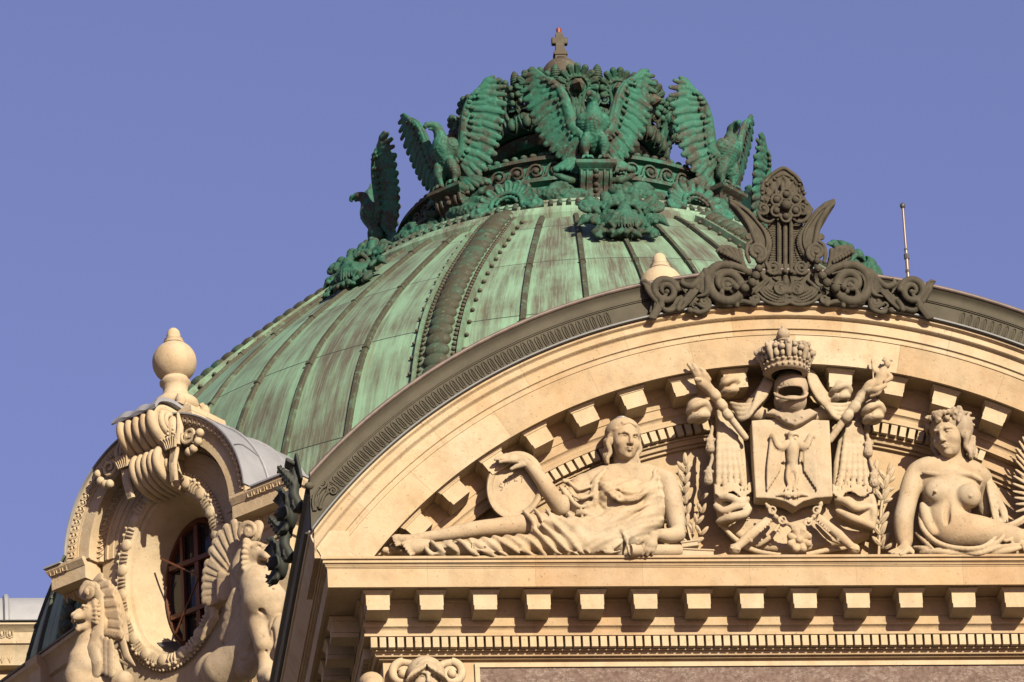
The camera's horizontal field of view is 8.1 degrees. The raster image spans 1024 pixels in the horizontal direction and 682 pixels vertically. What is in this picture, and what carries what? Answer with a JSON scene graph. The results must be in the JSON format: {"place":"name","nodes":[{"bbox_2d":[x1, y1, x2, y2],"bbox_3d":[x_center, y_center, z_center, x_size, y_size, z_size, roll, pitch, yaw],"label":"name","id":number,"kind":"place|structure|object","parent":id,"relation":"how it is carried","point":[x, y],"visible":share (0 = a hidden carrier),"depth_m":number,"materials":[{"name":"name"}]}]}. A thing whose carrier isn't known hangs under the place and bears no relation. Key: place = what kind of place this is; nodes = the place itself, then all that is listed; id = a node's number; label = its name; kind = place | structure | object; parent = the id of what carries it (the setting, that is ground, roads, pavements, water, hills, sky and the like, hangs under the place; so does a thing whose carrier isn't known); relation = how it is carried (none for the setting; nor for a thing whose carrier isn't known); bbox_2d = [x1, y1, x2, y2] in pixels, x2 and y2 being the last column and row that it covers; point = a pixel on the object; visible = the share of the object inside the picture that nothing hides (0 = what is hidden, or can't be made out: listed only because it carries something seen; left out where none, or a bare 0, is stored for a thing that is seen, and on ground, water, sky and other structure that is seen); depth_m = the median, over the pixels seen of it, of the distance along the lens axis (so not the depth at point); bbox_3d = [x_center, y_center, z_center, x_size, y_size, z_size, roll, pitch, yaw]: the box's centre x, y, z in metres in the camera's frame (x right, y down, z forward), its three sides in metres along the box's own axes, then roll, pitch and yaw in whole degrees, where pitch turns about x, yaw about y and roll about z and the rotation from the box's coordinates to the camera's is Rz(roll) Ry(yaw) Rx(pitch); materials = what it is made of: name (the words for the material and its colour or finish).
{"place":"outdoors","nodes":[
{"label":"outdoors","id":0,"kind":"place"},
{"bbox_2d":[0,0,1023,597],"label":"sky","id":1,"kind":"structure","parent":0,"point":[192,167],"materials":[{"name":"blue"}]},
{"bbox_3d":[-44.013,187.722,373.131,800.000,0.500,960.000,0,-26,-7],"label":"ground","id":2,"kind":"structure","parent":0,"visible":0},
{"bbox_2d":[0,594,44,679],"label":"wing","id":3,"kind":"structure","parent":2,"relation":"on","point":[18,618],"depth_m":112.15,"materials":[{"name":"beige stone"}]},
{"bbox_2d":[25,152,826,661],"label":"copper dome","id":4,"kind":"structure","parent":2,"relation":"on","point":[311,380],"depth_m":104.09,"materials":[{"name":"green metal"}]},
{"bbox_2d":[0,622,81,681],"bbox_3d":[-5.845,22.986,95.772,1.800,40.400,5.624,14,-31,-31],"label":"parapet wall","id":5,"kind":"structure","parent":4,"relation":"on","point":[48,663],"depth_m":102.83,"materials":[{"name":"stone"}]},
{"bbox_2d":[43,397,308,681],"bbox_3d":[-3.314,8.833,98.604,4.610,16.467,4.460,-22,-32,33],"label":"oculus dormer","id":6,"kind":"object","parent":4,"relation":"attached to","point":[157,506],"visible":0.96,"depth_m":100.64,"materials":[{"name":"stone"}]},
{"bbox_2d":[64,573,135,681],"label":"winged lion","id":7,"kind":"object","parent":6,"relation":"on","point":[95,655],"visible":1,"depth_m":99.90},
{"bbox_2d":[161,517,212,645],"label":"window frame","id":8,"kind":"structure","parent":6,"relation":"in","point":[184,607],"depth_m":100.83,"materials":[{"name":"red wood"}]},
{"bbox_2d":[152,328,225,446],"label":"ball finial","id":9,"kind":"object","parent":6,"relation":"on","point":[174,362],"visible":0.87,"depth_m":101.55,"materials":[{"name":"stone"}]},
{"bbox_2d":[193,519,285,681],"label":"winged lion","id":10,"kind":"object","parent":6,"relation":"on","point":[234,572],"visible":0.9,"depth_m":98.06},
{"bbox_2d":[322,239,392,297],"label":"dome mask","id":11,"kind":"object","parent":4,"relation":"attached to","point":[354,268],"visible":1,"depth_m":105.92,"materials":[{"name":"green metal"}]},
{"bbox_2d":[349,131,400,240],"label":"bronze eagle","id":12,"kind":"object","parent":4,"relation":"on","point":[378,199],"visible":0.73,"depth_m":110.43},
{"bbox_2d":[398,75,506,209],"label":"bronze eagle","id":13,"kind":"object","parent":4,"relation":"on","point":[443,159],"visible":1,"depth_m":108.87},
{"bbox_2d":[447,27,679,165],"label":"lantern crown","id":14,"kind":"object","parent":4,"relation":"on","point":[520,135],"visible":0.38,"depth_m":110.51,"materials":[{"name":"green metal"}]},
{"bbox_2d":[519,68,657,174],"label":"bronze eagle","id":15,"kind":"object","parent":4,"relation":"on","point":[592,131],"visible":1,"depth_m":108.56},
{"bbox_2d":[576,188,669,239],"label":"dome mask","id":16,"kind":"object","parent":4,"relation":"attached to","point":[629,216],"visible":1,"depth_m":105.00,"materials":[{"name":"green metal"}]},
{"bbox_2d":[668,76,754,194],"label":"bronze eagle","id":17,"kind":"object","parent":4,"relation":"on","point":[710,160],"visible":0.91,"depth_m":109.27},
{"bbox_2d":[741,132,771,222],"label":"bronze eagle","id":18,"kind":"object","parent":4,"relation":"on","point":[762,166],"visible":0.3,"depth_m":111.02},
{"bbox_2d":[827,239,882,274],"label":"dome mask","id":19,"kind":"object","parent":4,"relation":"attached to","point":[866,261],"visible":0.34,"depth_m":106.89,"materials":[{"name":"green metal"}]},
{"bbox_2d":[900,203,909,276],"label":"antenna mast","id":20,"kind":"object","parent":4,"relation":"on","point":[906,254],"visible":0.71,"depth_m":104.67,"materials":[{"name":"metal"}]},
{"bbox_2d":[269,268,1023,681],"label":"stone pavilion","id":21,"kind":"structure","parent":2,"relation":"on","point":[557,390],"depth_m":88.40,"materials":[{"name":"stone"}]},
{"bbox_2d":[264,536,288,586],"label":"copper grotesque","id":22,"kind":"object","parent":21,"relation":"attached to","point":[276,565],"visible":0.98,"depth_m":90.39,"materials":[{"name":"green metal"}]},
{"bbox_2d":[268,508,293,562],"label":"copper bracket","id":23,"kind":"object","parent":21,"relation":"attached to","point":[286,551],"visible":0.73,"depth_m":89.77,"materials":[{"name":"green metal"}]},
{"bbox_2d":[272,486,297,537],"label":"copper grotesque","id":24,"kind":"object","parent":21,"relation":"attached to","point":[286,516],"visible":0.95,"depth_m":89.08,"materials":[{"name":"green metal"}]},
{"bbox_2d":[277,453,302,513],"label":"copper bracket","id":25,"kind":"object","parent":21,"relation":"attached to","point":[292,480],"visible":1,"depth_m":88.54,"materials":[{"name":"green metal"}]},
{"bbox_2d":[359,672,383,681],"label":"corner bust","id":26,"kind":"object","parent":21,"relation":"on","point":[371,677],"visible":1,"depth_m":87.46,"materials":[{"name":"stone"}]},
{"bbox_2d":[388,656,465,681],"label":"keystone mask","id":27,"kind":"object","parent":21,"relation":"attached to","point":[425,669],"visible":1,"depth_m":87.45,"materials":[{"name":"stone"}]},
{"bbox_2d":[376,416,685,556],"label":"reclining statue","id":28,"kind":"object","parent":21,"relation":"on","point":[627,502],"visible":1,"depth_m":88.20,"materials":[{"name":"stone"}]},
{"bbox_2d":[676,453,708,542],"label":"laurel branch","id":29,"kind":"object","parent":21,"relation":"on","point":[684,477],"visible":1,"depth_m":88.79,"materials":[{"name":"stone"}]},
{"bbox_2d":[680,539,713,554],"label":"stone books","id":30,"kind":"object","parent":21,"relation":"on","point":[689,547],"visible":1,"depth_m":88.12,"materials":[{"name":"stone"}]},
{"bbox_2d":[640,166,935,319],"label":"lyre crest","id":31,"kind":"object","parent":21,"relation":"attached to","point":[786,238],"visible":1,"depth_m":89.71,"materials":[{"name":"brown metal"}]},
{"bbox_2d":[686,326,892,554],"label":"coat of arms","id":32,"kind":"object","parent":21,"relation":"attached to","point":[800,494],"visible":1,"depth_m":88.91},
{"bbox_2d":[872,460,895,553],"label":"laurel branch","id":33,"kind":"object","parent":21,"relation":"on","point":[882,522],"visible":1,"depth_m":89.10,"materials":[{"name":"stone"}]},
{"bbox_2d":[888,405,1023,555],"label":"reclining statue","id":34,"kind":"object","parent":21,"relation":"on","point":[950,483],"visible":1,"depth_m":88.75,"materials":[{"name":"stone"}]},
{"bbox_2d":[1012,437,1023,511],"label":"stone wing","id":35,"kind":"structure","parent":21,"relation":"on","point":[1021,474],"depth_m":89.25,"materials":[{"name":"beige stone"}]},
{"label":"oculus dormer","id":36,"kind":"object","parent":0,"visible":0},
{"bbox_2d":[640,253,679,282],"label":"ball finial","id":37,"kind":"object","parent":36,"relation":"on","point":[659,265],"visible":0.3,"depth_m":100.92,"materials":[{"name":"stone"}]}
]}

